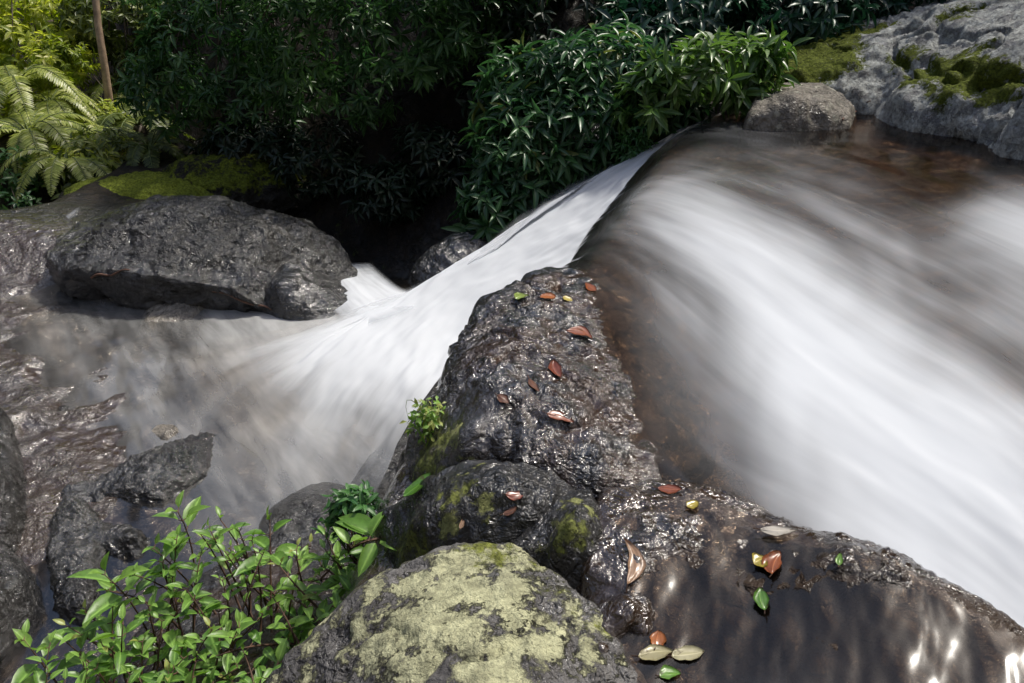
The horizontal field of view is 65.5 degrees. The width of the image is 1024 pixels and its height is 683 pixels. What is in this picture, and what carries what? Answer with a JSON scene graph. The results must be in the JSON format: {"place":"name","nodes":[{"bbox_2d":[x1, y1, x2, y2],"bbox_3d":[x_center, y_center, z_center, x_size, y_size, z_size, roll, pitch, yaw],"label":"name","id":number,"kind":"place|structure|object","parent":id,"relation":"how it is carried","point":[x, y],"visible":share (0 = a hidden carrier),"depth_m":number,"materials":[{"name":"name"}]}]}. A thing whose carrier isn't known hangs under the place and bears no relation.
{"place":"outdoors","nodes":[
{"label":"outdoors","id":0,"kind":"place"},
{"bbox_2d":[208,292,440,483],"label":"pool water","id":1,"kind":"structure","parent":0,"point":[332,438],"depth_m":5.68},
{"bbox_2d":[335,264,407,320],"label":"overflow water","id":2,"kind":"structure","parent":0,"point":[367,286],"depth_m":6.52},
{"bbox_2d":[0,0,915,682],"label":"terrain","id":3,"kind":"structure","parent":0,"point":[114,382],"depth_m":5.72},
{"bbox_2d":[0,408,27,552],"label":"edge rock","id":4,"kind":"object","parent":3,"relation":"on","point":[13,495],"visible":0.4,"depth_m":4.31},
{"bbox_2d":[0,145,44,209],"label":"sunlit shrub","id":5,"kind":"object","parent":3,"relation":"on","point":[26,198],"visible":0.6,"depth_m":9.12,"materials":[{"name":"green plant"}]},
{"bbox_2d":[0,541,47,672],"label":"edge rock","id":6,"kind":"object","parent":3,"relation":"on","point":[22,599],"visible":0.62,"depth_m":3.72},
{"bbox_2d":[25,630,60,674],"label":"seedling","id":7,"kind":"object","parent":3,"relation":"on","point":[51,665],"visible":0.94,"depth_m":2.88,"materials":[{"name":"green plant"}]},
{"bbox_2d":[0,64,93,133],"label":"fern","id":8,"kind":"object","parent":3,"relation":"on","point":[35,71],"visible":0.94,"depth_m":10.01,"materials":[{"name":"green plant"}]},
{"bbox_2d":[33,656,63,682],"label":"seedling","id":9,"kind":"object","parent":3,"relation":"on","point":[40,675],"visible":0.98,"depth_m":2.85,"materials":[{"name":"green plant"}]},
{"bbox_2d":[0,110,100,180],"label":"fern","id":10,"kind":"object","parent":3,"relation":"on","point":[29,139],"visible":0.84,"depth_m":9.48,"materials":[{"name":"green plant"}]},
{"bbox_2d":[0,88,105,142],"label":"fern","id":11,"kind":"object","parent":3,"relation":"on","point":[49,101],"visible":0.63,"depth_m":10.16,"materials":[{"name":"green plant"}]},
{"bbox_2d":[0,0,107,136],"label":"sunlit shrub","id":12,"kind":"object","parent":3,"relation":"on","point":[14,30],"visible":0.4,"depth_m":11.01,"materials":[{"name":"green plant"}]},
{"bbox_2d":[0,145,124,202],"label":"fern","id":13,"kind":"object","parent":3,"relation":"on","point":[71,162],"visible":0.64,"depth_m":9.03,"materials":[{"name":"green plant"}]},
{"bbox_2d":[20,28,135,184],"bbox_3d":[-5.511,-3.023,10.226,1.185,1.620,3.162,-14,31,-24],"label":"sunlit shrub","id":14,"kind":"object","parent":3,"relation":"on","point":[79,58],"visible":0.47,"depth_m":10.70,"materials":[{"name":"green plant"}]},
{"bbox_2d":[41,126,126,199],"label":"sunlit shrub","id":15,"kind":"object","parent":3,"relation":"on","point":[94,148],"visible":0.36,"depth_m":9.39,"materials":[{"name":"green plant"}]},
{"bbox_2d":[30,123,161,168],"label":"fern","id":16,"kind":"object","parent":3,"relation":"on","point":[69,130],"visible":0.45,"depth_m":9.63,"materials":[{"name":"green plant"}]},
{"bbox_2d":[92,0,113,123],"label":"bare tree","id":17,"kind":"object","parent":3,"relation":"on","point":[106,80],"visible":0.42,"depth_m":10.64,"materials":[{"name":"beige plant"}]},
{"bbox_2d":[71,80,154,111],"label":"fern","id":18,"kind":"object","parent":3,"relation":"on","point":[94,88],"visible":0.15,"depth_m":11.07,"materials":[{"name":"green plant"}]},
{"bbox_2d":[49,0,177,100],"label":"sunlit shrub","id":19,"kind":"object","parent":3,"relation":"on","point":[116,49],"visible":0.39,"depth_m":11.04,"materials":[{"name":"green plant"}]},
{"bbox_2d":[86,103,172,143],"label":"fern","id":20,"kind":"object","parent":3,"relation":"on","point":[111,117],"visible":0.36,"depth_m":10.46,"materials":[{"name":"green plant"}]},
{"bbox_2d":[45,432,226,636],"bbox_3d":[-2.191,1.053,4.455,1.171,0.507,1.875,0,28,0],"label":"pool rock","id":21,"kind":"object","parent":3,"relation":"on","point":[83,536],"visible":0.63,"depth_m":4.28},
{"bbox_2d":[58,170,213,199],"bbox_3d":[-4.063,-1.590,8.911,1.937,0.629,1.269,10,30,18],"label":"moss mound","id":22,"kind":"object","parent":3,"relation":"on","point":[145,184],"visible":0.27,"depth_m":8.56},
{"bbox_2d":[110,128,203,167],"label":"fern","id":23,"kind":"object","parent":3,"relation":"on","point":[152,147],"visible":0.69,"depth_m":9.64,"materials":[{"name":"green plant"}]},
{"bbox_2d":[149,424,185,444],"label":"stream stone","id":24,"kind":"object","parent":3,"relation":"on","point":[162,434],"visible":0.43,"depth_m":5.02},
{"bbox_2d":[136,302,220,339],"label":"shelf rock","id":25,"kind":"object","parent":3,"relation":"on","point":[179,320],"visible":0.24,"depth_m":6.25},
{"bbox_2d":[45,194,357,327],"bbox_3d":[-2.661,-0.695,6.934,2.588,0.999,1.610,0,28,0],"label":"boulder","id":26,"kind":"object","parent":3,"relation":"on","point":[189,250],"visible":0.72,"depth_m":6.45,"materials":[{"name":"stone"}]},
{"bbox_2d":[111,0,305,145],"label":"overhanging tree","id":27,"kind":"object","parent":3,"relation":"on","point":[212,87],"visible":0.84,"depth_m":9.00,"materials":[{"name":"green plant"}]},
{"bbox_2d":[95,544,355,682],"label":"bank rock","id":28,"kind":"object","parent":3,"relation":"on","point":[213,586],"visible":0.18,"depth_m":3.41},
{"bbox_2d":[11,619,96,682],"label":"seedling","id":29,"kind":"object","parent":28,"relation":"on","point":[23,673],"visible":0.73,"depth_m":2.98,"materials":[{"name":"green plant"}]},
{"bbox_2d":[48,630,116,682],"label":"seedling","id":30,"kind":"object","parent":28,"relation":"on","point":[71,657],"visible":0.66,"depth_m":2.97,"materials":[{"name":"green plant"}]},
{"bbox_2d":[61,651,108,682],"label":"seedling","id":31,"kind":"object","parent":28,"relation":"on","point":[90,674],"visible":0.81,"depth_m":2.83,"materials":[{"name":"green plant"}]},
{"bbox_2d":[52,618,144,682],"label":"seedling","id":32,"kind":"object","parent":28,"relation":"on","point":[71,631],"visible":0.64,"depth_m":3.01,"materials":[{"name":"green plant"}]},
{"bbox_2d":[80,589,135,682],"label":"seedling","id":33,"kind":"object","parent":28,"relation":"on","point":[104,624],"visible":0.84,"depth_m":3.02,"materials":[{"name":"green plant"}]},
{"bbox_2d":[69,552,159,666],"bbox_3d":[-1.506,1.072,3.124,0.309,0.598,0.203,-18,33,-31],"label":"seedling","id":34,"kind":"object","parent":28,"relation":"on","point":[102,603],"visible":0.91,"depth_m":3.03,"materials":[{"name":"green plant"}]},
{"bbox_2d":[79,603,157,682],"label":"seedling","id":35,"kind":"object","parent":28,"relation":"on","point":[121,631],"visible":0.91,"depth_m":2.92,"materials":[{"name":"green plant"}]},
{"bbox_2d":[96,633,143,682],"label":"seedling","id":36,"kind":"object","parent":28,"relation":"on","point":[105,650],"visible":0.69,"depth_m":2.94,"materials":[{"name":"green plant"}]},
{"bbox_2d":[96,575,177,627],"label":"seedling","id":37,"kind":"object","parent":28,"relation":"on","point":[140,585],"visible":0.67,"depth_m":3.17,"materials":[{"name":"green plant"}]},
{"bbox_2d":[110,630,165,682],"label":"seedling","id":38,"kind":"object","parent":28,"relation":"on","point":[137,645],"visible":0.81,"depth_m":2.93,"materials":[{"name":"green plant"}]},
{"bbox_2d":[131,592,174,667],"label":"seedling","id":39,"kind":"object","parent":28,"relation":"on","point":[151,603],"visible":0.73,"depth_m":3.01,"materials":[{"name":"green plant"}]},
{"bbox_2d":[127,590,185,670],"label":"seedling","id":40,"kind":"object","parent":28,"relation":"on","point":[170,637],"visible":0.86,"depth_m":2.98,"materials":[{"name":"green plant"}]},
{"bbox_2d":[130,611,184,682],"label":"seedling","id":41,"kind":"object","parent":28,"relation":"on","point":[149,642],"visible":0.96,"depth_m":2.95,"materials":[{"name":"green plant"}]},
{"bbox_2d":[128,562,199,614],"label":"seedling","id":42,"kind":"object","parent":28,"relation":"on","point":[153,589],"visible":0.73,"depth_m":3.15,"materials":[{"name":"green plant"}]},
{"bbox_2d":[143,553,184,636],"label":"seedling","id":43,"kind":"object","parent":28,"relation":"on","point":[164,571],"visible":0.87,"depth_m":3.08,"materials":[{"name":"green plant"}]},
{"bbox_2d":[139,644,196,682],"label":"seedling","id":44,"kind":"object","parent":28,"relation":"on","point":[175,653],"visible":0.91,"depth_m":2.85,"materials":[{"name":"green plant"}]},
{"bbox_2d":[145,524,196,630],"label":"seedling","id":45,"kind":"object","parent":28,"relation":"on","point":[173,557],"visible":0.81,"depth_m":3.11,"materials":[{"name":"green plant"}]},
{"bbox_2d":[144,566,211,635],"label":"seedling","id":46,"kind":"object","parent":28,"relation":"on","point":[162,605],"visible":0.65,"depth_m":3.12,"materials":[{"name":"green plant"}]},
{"bbox_2d":[142,533,216,613],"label":"seedling","id":47,"kind":"object","parent":28,"relation":"on","point":[157,549],"visible":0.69,"depth_m":3.17,"materials":[{"name":"green plant"}]},
{"bbox_2d":[153,490,218,626],"bbox_3d":[-1.312,0.918,3.272,0.248,0.681,0.221,-23,35,-36],"label":"seedling","id":48,"kind":"object","parent":28,"relation":"on","point":[192,509],"visible":0.83,"depth_m":3.16,"materials":[{"name":"green plant"}]},
{"bbox_2d":[174,647,209,682],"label":"seedling","id":49,"kind":"object","parent":28,"relation":"on","point":[182,671],"visible":1,"depth_m":2.79,"materials":[{"name":"green plant"}]},
{"bbox_2d":[164,541,220,661],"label":"seedling","id":50,"kind":"object","parent":28,"relation":"on","point":[198,571],"visible":0.68,"depth_m":3.08,"materials":[{"name":"green plant"}]},
{"bbox_2d":[163,616,221,671],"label":"seedling","id":51,"kind":"object","parent":28,"relation":"on","point":[203,654],"visible":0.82,"depth_m":2.92,"materials":[{"name":"green plant"}]},
{"bbox_2d":[153,647,233,682],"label":"seedling","id":52,"kind":"object","parent":28,"relation":"on","point":[209,663],"visible":0.6,"depth_m":2.96,"materials":[{"name":"green plant"}]},
{"bbox_2d":[165,576,229,670],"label":"seedling","id":53,"kind":"object","parent":28,"relation":"on","point":[210,646],"visible":0.83,"depth_m":2.98,"materials":[{"name":"green plant"}]},
{"bbox_2d":[193,523,240,609],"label":"seedling","id":54,"kind":"object","parent":28,"relation":"on","point":[212,553],"visible":0.69,"depth_m":3.24,"materials":[{"name":"green plant"}]},
{"bbox_2d":[193,607,241,682],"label":"seedling","id":55,"kind":"object","parent":28,"relation":"on","point":[223,620],"visible":0.34,"depth_m":3.00,"materials":[{"name":"green plant"}]},
{"bbox_2d":[192,517,252,617],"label":"seedling","id":56,"kind":"object","parent":28,"relation":"on","point":[219,537],"visible":0.91,"depth_m":3.08,"materials":[{"name":"green plant"}]},
{"bbox_2d":[204,574,243,654],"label":"seedling","id":57,"kind":"object","parent":28,"relation":"on","point":[227,627],"visible":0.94,"depth_m":3.02,"materials":[{"name":"green plant"}]},
{"bbox_2d":[207,608,256,674],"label":"seedling","id":58,"kind":"object","parent":28,"relation":"on","point":[230,636],"visible":0.97,"depth_m":2.84,"materials":[{"name":"green plant"}]},
{"bbox_2d":[206,506,268,608],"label":"seedling","id":59,"kind":"object","parent":28,"relation":"on","point":[234,533],"visible":0.69,"depth_m":3.18,"materials":[{"name":"green plant"}]},
{"bbox_2d":[211,543,269,601],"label":"seedling","id":60,"kind":"object","parent":28,"relation":"on","point":[229,560],"visible":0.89,"depth_m":3.05,"materials":[{"name":"green plant"}]},
{"bbox_2d":[220,604,266,655],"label":"seedling","id":61,"kind":"object","parent":28,"relation":"on","point":[260,613],"visible":0.66,"depth_m":2.96,"materials":[{"name":"green plant"}]},
{"bbox_2d":[210,632,281,664],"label":"seedling","id":62,"kind":"object","parent":28,"relation":"on","point":[268,652],"visible":0.85,"depth_m":2.91,"materials":[{"name":"green plant"}]},
{"bbox_2d":[225,548,266,672],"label":"seedling","id":63,"kind":"object","parent":28,"relation":"on","point":[258,558],"visible":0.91,"depth_m":3.01,"materials":[{"name":"green plant"}]},
{"bbox_2d":[233,575,287,620],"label":"seedling","id":64,"kind":"object","parent":28,"relation":"on","point":[269,587],"visible":0.56,"depth_m":3.19,"materials":[{"name":"green plant"}]},
{"bbox_2d":[233,505,300,632],"bbox_3d":[-0.955,0.896,3.155,0.220,0.454,0.276,0,28,0],"label":"seedling","id":65,"kind":"object","parent":28,"relation":"on","point":[262,542],"visible":0.96,"depth_m":3.13,"materials":[{"name":"green plant"}]},
{"bbox_2d":[251,629,312,682],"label":"seedling","id":66,"kind":"object","parent":28,"relation":"on","point":[283,643],"visible":0.43,"depth_m":2.86,"materials":[{"name":"green plant"}]},
{"bbox_2d":[266,533,322,625],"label":"seedling","id":67,"kind":"object","parent":28,"relation":"on","point":[279,597],"visible":0.68,"depth_m":3.13,"materials":[{"name":"green plant"}]},
{"bbox_2d":[268,556,327,607],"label":"seedling","id":68,"kind":"object","parent":28,"relation":"on","point":[314,587],"visible":0.98,"depth_m":3.02,"materials":[{"name":"green plant"}]},
{"bbox_2d":[285,537,320,602],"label":"seedling","id":69,"kind":"object","parent":28,"relation":"on","point":[303,555],"visible":0.78,"depth_m":3.09,"materials":[{"name":"green plant"}]},
{"bbox_2d":[283,579,334,630],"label":"seedling","id":70,"kind":"object","parent":28,"relation":"on","point":[308,611],"visible":0.63,"depth_m":3.02,"materials":[{"name":"green plant"}]},
{"bbox_2d":[311,539,353,593],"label":"seedling","id":71,"kind":"object","parent":28,"relation":"on","point":[336,553],"visible":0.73,"depth_m":3.06,"materials":[{"name":"green plant"}]},
{"bbox_2d":[162,152,313,216],"bbox_3d":[-3.251,-1.701,9.276,2.089,1.007,1.290,0,28,0],"label":"moss mound","id":72,"kind":"object","parent":3,"relation":"on","point":[246,179],"visible":0.34,"depth_m":8.85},
{"bbox_2d":[187,108,307,172],"bbox_3d":[-3.023,-2.183,9.241,1.369,1.000,0.993,9,29,16],"label":"understory shrub","id":73,"kind":"object","parent":3,"relation":"on","point":[211,142],"visible":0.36,"depth_m":9.00,"materials":[{"name":"green plant"}]},
{"bbox_2d":[263,590,312,652],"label":"seedling","id":74,"kind":"object","parent":3,"relation":"on","point":[300,621],"visible":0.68,"depth_m":2.94,"materials":[{"name":"green plant"}]},
{"bbox_2d":[248,262,347,338],"bbox_3d":[-1.669,-0.242,6.879,1.560,1.077,1.842,0,28,0],"label":"dark rock","id":75,"kind":"object","parent":3,"relation":"on","point":[296,291],"visible":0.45,"depth_m":6.27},
{"bbox_2d":[251,479,351,550],"bbox_3d":[-1.078,1.042,4.424,0.719,0.315,0.802,0,28,0],"label":"veiled rock","id":76,"kind":"object","parent":3,"relation":"on","point":[302,507],"visible":0.37,"depth_m":4.33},
{"bbox_2d":[261,110,364,203],"bbox_3d":[-2.153,-1.971,8.911,1.359,1.179,0.897,0,28,0],"label":"understory shrub","id":77,"kind":"object","parent":3,"relation":"on","point":[317,186],"visible":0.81,"depth_m":8.76,"materials":[{"name":"green plant"}]},
{"bbox_2d":[312,479,383,564],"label":"dark bush","id":78,"kind":"object","parent":3,"relation":"on","point":[348,500],"visible":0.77,"depth_m":2.96,"materials":[{"name":"green plant"}]},
{"bbox_2d":[333,511,396,576],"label":"seedling","id":79,"kind":"object","parent":3,"relation":"on","point":[360,523],"visible":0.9,"depth_m":2.76,"materials":[{"name":"green plant"}]},
{"bbox_2d":[237,0,507,137],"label":"overhanging tree","id":80,"kind":"object","parent":3,"relation":"on","point":[297,77],"visible":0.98,"depth_m":7.95,"materials":[{"name":"green plant"}]},
{"bbox_2d":[321,380,438,549],"bbox_3d":[-0.682,0.851,4.896,0.903,0.699,2.313,6,29,11],"label":"veiled rock","id":81,"kind":"object","parent":3,"relation":"on","point":[377,469],"visible":0.12,"depth_m":4.55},
{"bbox_2d":[341,153,431,225],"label":"understory shrub","id":82,"kind":"object","parent":3,"relation":"on","point":[383,177],"visible":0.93,"depth_m":8.31,"materials":[{"name":"green plant"}]},
{"bbox_2d":[385,121,474,205],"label":"understory shrub","id":83,"kind":"object","parent":3,"relation":"on","point":[452,149],"visible":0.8,"depth_m":8.27,"materials":[{"name":"green plant"}]},
{"bbox_2d":[408,231,487,289],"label":"dark rock","id":84,"kind":"object","parent":3,"relation":"on","point":[443,254],"visible":0.34,"depth_m":6.89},
{"bbox_2d":[266,542,646,682],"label":"lichen rock","id":85,"kind":"object","parent":3,"relation":"on","point":[479,612],"visible":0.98,"depth_m":2.01,"materials":[{"name":"stone"}]},
{"bbox_2d":[357,459,574,568],"bbox_3d":[-0.133,0.848,2.716,1.189,1.068,0.882,0,28,0],"label":"mossy rock","id":86,"kind":"object","parent":3,"relation":"on","point":[431,513],"visible":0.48,"depth_m":2.42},
{"bbox_2d":[407,0,547,97],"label":"overhanging tree","id":87,"kind":"object","parent":3,"relation":"on","point":[469,14],"visible":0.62,"depth_m":8.09,"materials":[{"name":"green plant"}]},
{"bbox_2d":[385,269,671,499],"bbox_3d":[0.352,0.451,3.673,1.764,1.324,2.511,9,29,16],"label":"ledge rock","id":88,"kind":"object","parent":3,"relation":"on","point":[506,343],"visible":0.38,"depth_m":2.90,"materials":[{"name":"stone"}]},
{"bbox_2d":[399,396,445,445],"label":"leafy plant","id":89,"kind":"object","parent":88,"relation":"on","point":[429,422],"visible":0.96,"depth_m":2.91,"materials":[{"name":"green plant"}]},
{"bbox_2d":[521,267,580,281],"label":"lip rock","id":90,"kind":"object","parent":3,"relation":"on","point":[562,270],"visible":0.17,"depth_m":4.09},
{"bbox_2d":[512,489,602,589],"bbox_3d":[0.117,0.872,2.525,0.741,0.952,0.748,0,28,0],"label":"moss wedge","id":91,"kind":"object","parent":3,"relation":"on","point":[562,536],"visible":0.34,"depth_m":2.26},
{"bbox_2d":[449,0,678,134],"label":"overhanging tree","id":92,"kind":"object","parent":3,"relation":"on","point":[536,21],"visible":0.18,"depth_m":8.20,"materials":[{"name":"green plant"}]},
{"bbox_2d":[442,9,715,242],"bbox_3d":[0.513,-1.914,7.465,2.656,2.183,1.539,-9,29,-16],"label":"bush","id":93,"kind":"object","parent":3,"relation":"on","point":[547,94],"visible":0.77,"depth_m":7.01,"materials":[{"name":"green plant"}]},
{"bbox_2d":[596,593,659,653],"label":"crust stone","id":94,"kind":"object","parent":3,"relation":"on","point":[625,616],"visible":0.37,"depth_m":2.02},
{"bbox_2d":[609,99,659,165],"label":"bush","id":95,"kind":"object","parent":3,"relation":"on","point":[628,150],"visible":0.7,"depth_m":6.94,"materials":[{"name":"green plant"}]},
{"bbox_2d":[609,19,812,139],"bbox_3d":[1.663,-2.293,6.926,1.679,0.938,0.944,-11,30,-19],"label":"bush","id":96,"kind":"object","parent":3,"relation":"on","point":[735,84],"visible":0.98,"depth_m":6.77,"materials":[{"name":"green plant"}]},
{"bbox_2d":[586,0,879,69],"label":"bush","id":97,"kind":"object","parent":3,"relation":"on","point":[690,17],"visible":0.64,"depth_m":7.95,"materials":[{"name":"teal plant"}]},
{"bbox_2d":[575,479,1023,682],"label":"brown slab","id":98,"kind":"structure","parent":3,"relation":"on","point":[867,611],"depth_m":2.02,"materials":[{"name":"stone"}]},
{"bbox_2d":[623,537,645,592],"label":"fallen leaf","id":99,"kind":"object","parent":98,"relation":"on","point":[635,570],"visible":1,"depth_m":2.16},
{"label":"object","id":100,"kind":"structure","parent":98,"relation":"on","visible":0},
{"bbox_2d":[632,644,673,660],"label":"fallen leaf","id":101,"kind":"object","parent":100,"relation":"on","point":[649,652],"visible":1,"depth_m":1.96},
{"bbox_2d":[666,645,704,660],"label":"fallen leaf","id":102,"kind":"object","parent":100,"relation":"on","point":[689,652],"visible":1,"depth_m":1.95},
{"bbox_2d":[753,587,768,613],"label":"fallen leaf","id":103,"kind":"object","parent":100,"relation":"on","point":[761,598],"visible":1,"depth_m":2.04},
{"bbox_2d":[762,550,781,577],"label":"fallen leaf","id":104,"kind":"object","parent":100,"relation":"on","point":[773,558],"visible":1,"depth_m":2.13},
{"bbox_2d":[753,525,797,535],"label":"fallen leaf","id":105,"kind":"object","parent":100,"relation":"on","point":[775,530],"visible":1,"depth_m":2.21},
{"bbox_2d":[743,82,855,131],"bbox_3d":[2.523,-1.751,7.056,1.286,0.995,1.539,12,30,21],"label":"bank stone","id":106,"kind":"object","parent":3,"relation":"on","point":[810,107],"visible":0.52,"depth_m":6.57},
{"bbox_2d":[783,0,946,21],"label":"bush","id":107,"kind":"object","parent":3,"relation":"on","point":[889,7],"visible":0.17,"depth_m":8.61,"materials":[{"name":"teal plant"}]},
{"bbox_2d":[764,0,1023,160],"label":"bank boulder","id":108,"kind":"object","parent":3,"relation":"on","point":[951,68],"visible":0.56,"depth_m":6.67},
{"bbox_2d":[242,125,687,446],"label":"waterfall","id":109,"kind":"structure","parent":0,"point":[346,370],"depth_m":5.88,"materials":[{"name":"liquid"}]},
{"bbox_2d":[557,111,1023,626],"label":"stream water","id":110,"kind":"structure","parent":0,"point":[822,330],"depth_m":3.39,"materials":[{"name":"liquid"}]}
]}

